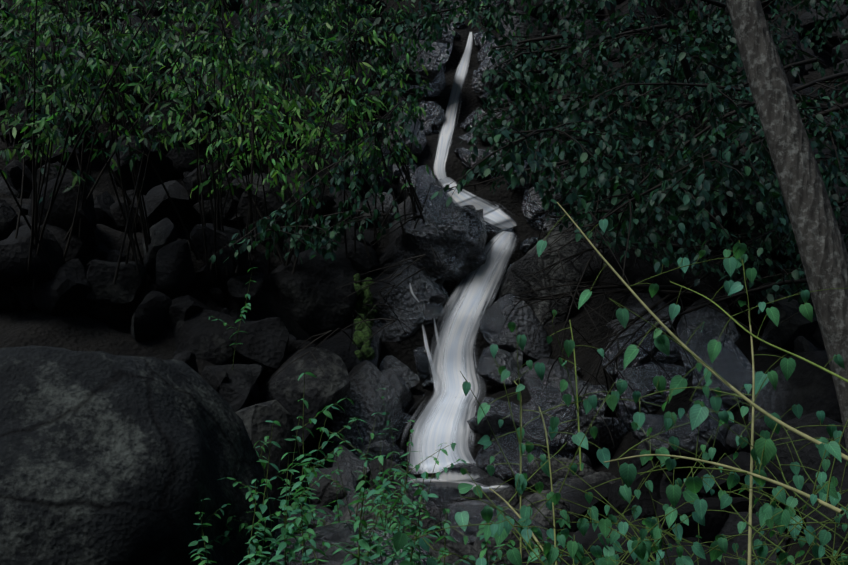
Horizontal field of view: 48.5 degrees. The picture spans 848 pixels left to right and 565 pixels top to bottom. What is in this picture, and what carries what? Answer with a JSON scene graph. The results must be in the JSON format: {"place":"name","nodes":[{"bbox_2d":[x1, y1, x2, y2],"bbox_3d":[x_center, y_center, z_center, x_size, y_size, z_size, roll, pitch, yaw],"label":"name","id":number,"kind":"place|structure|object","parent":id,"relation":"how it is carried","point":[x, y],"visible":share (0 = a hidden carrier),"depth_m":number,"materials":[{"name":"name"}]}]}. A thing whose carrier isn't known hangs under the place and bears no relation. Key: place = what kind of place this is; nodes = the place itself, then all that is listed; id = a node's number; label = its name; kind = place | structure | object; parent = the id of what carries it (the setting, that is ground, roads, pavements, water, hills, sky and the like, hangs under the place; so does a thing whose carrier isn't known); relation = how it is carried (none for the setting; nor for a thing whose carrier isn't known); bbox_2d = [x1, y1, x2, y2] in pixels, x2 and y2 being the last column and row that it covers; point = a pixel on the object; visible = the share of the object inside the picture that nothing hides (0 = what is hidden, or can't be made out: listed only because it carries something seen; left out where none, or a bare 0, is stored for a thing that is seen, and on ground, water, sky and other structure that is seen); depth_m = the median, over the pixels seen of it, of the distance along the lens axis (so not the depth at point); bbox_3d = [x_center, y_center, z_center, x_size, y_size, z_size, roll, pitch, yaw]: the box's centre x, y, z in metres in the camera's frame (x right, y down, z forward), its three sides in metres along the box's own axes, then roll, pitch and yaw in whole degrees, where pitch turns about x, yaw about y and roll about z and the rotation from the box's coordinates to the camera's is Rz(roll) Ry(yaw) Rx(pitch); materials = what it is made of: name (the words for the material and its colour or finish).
{"place":"outdoors","nodes":[
{"label":"outdoors","id":0,"kind":"place"},
{"bbox_2d":[0,0,847,564],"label":"terrain","id":1,"kind":"structure","parent":0,"point":[72,332],"depth_m":9.85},
{"bbox_2d":[0,346,278,564],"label":"boulder","id":2,"kind":"object","parent":1,"relation":"on","point":[106,458],"visible":0.96,"depth_m":3.86,"materials":[{"name":"grey stone"}]},
{"bbox_2d":[188,267,572,564],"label":"leaves","id":3,"kind":"object","parent":1,"relation":"on","point":[307,517],"visible":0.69,"depth_m":3.85,"materials":[{"name":"green plant"}]},
{"bbox_2d":[0,0,847,564],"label":"scree rocks","id":4,"kind":"object","parent":1,"relation":"on","point":[144,308],"visible":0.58,"depth_m":8.66,"materials":[{"name":"grey stone"}]},
{"bbox_2d":[353,273,377,360],"bbox_3d":[-0.627,0.351,9.674,0.301,0.918,0.848,0,-2,2],"label":"moss","id":5,"kind":"object","parent":4,"relation":"on","point":[360,338],"visible":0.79,"depth_m":9.76,"materials":[{"name":"green plant"}]},
{"bbox_2d":[160,0,847,317],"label":"leaves","id":6,"kind":"object","parent":4,"relation":"on","point":[706,193],"visible":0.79,"depth_m":7.06,"materials":[{"name":"green plant"}]},
{"bbox_2d":[0,0,847,447],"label":"twigs","id":7,"kind":"object","parent":1,"relation":"on","point":[218,210],"visible":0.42,"depth_m":8.13,"materials":[{"name":"green plant"}]},
{"bbox_2d":[0,0,527,206],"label":"leaves","id":8,"kind":"object","parent":7,"relation":"attached to","point":[75,78],"visible":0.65,"depth_m":8.99,"materials":[{"name":"green plant"}]},
{"bbox_2d":[306,220,619,564],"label":"rocks","id":9,"kind":"structure","parent":1,"relation":"on","point":[325,492],"depth_m":7.36,"materials":[{"name":"grey stone"}]},
{"bbox_2d":[198,202,847,564],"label":"green stems","id":10,"kind":"object","parent":1,"relation":"on","point":[750,473],"visible":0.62,"depth_m":3.09,"materials":[{"name":"green plant"}]},
{"bbox_2d":[393,219,847,564],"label":"vine leaves","id":11,"kind":"object","parent":10,"relation":"attached to","point":[698,415],"visible":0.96,"depth_m":2.98,"materials":[{"name":"green plant"}]},
{"bbox_2d":[726,0,847,455],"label":"trunk","id":12,"kind":"object","parent":1,"relation":"on","point":[822,249],"visible":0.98,"depth_m":4.95,"materials":[{"name":"grey plant"}]},
{"bbox_2d":[401,32,518,491],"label":"water","id":13,"kind":"structure","parent":0,"point":[441,421],"depth_m":9.61,"materials":[{"name":"white liquid"}]}
]}

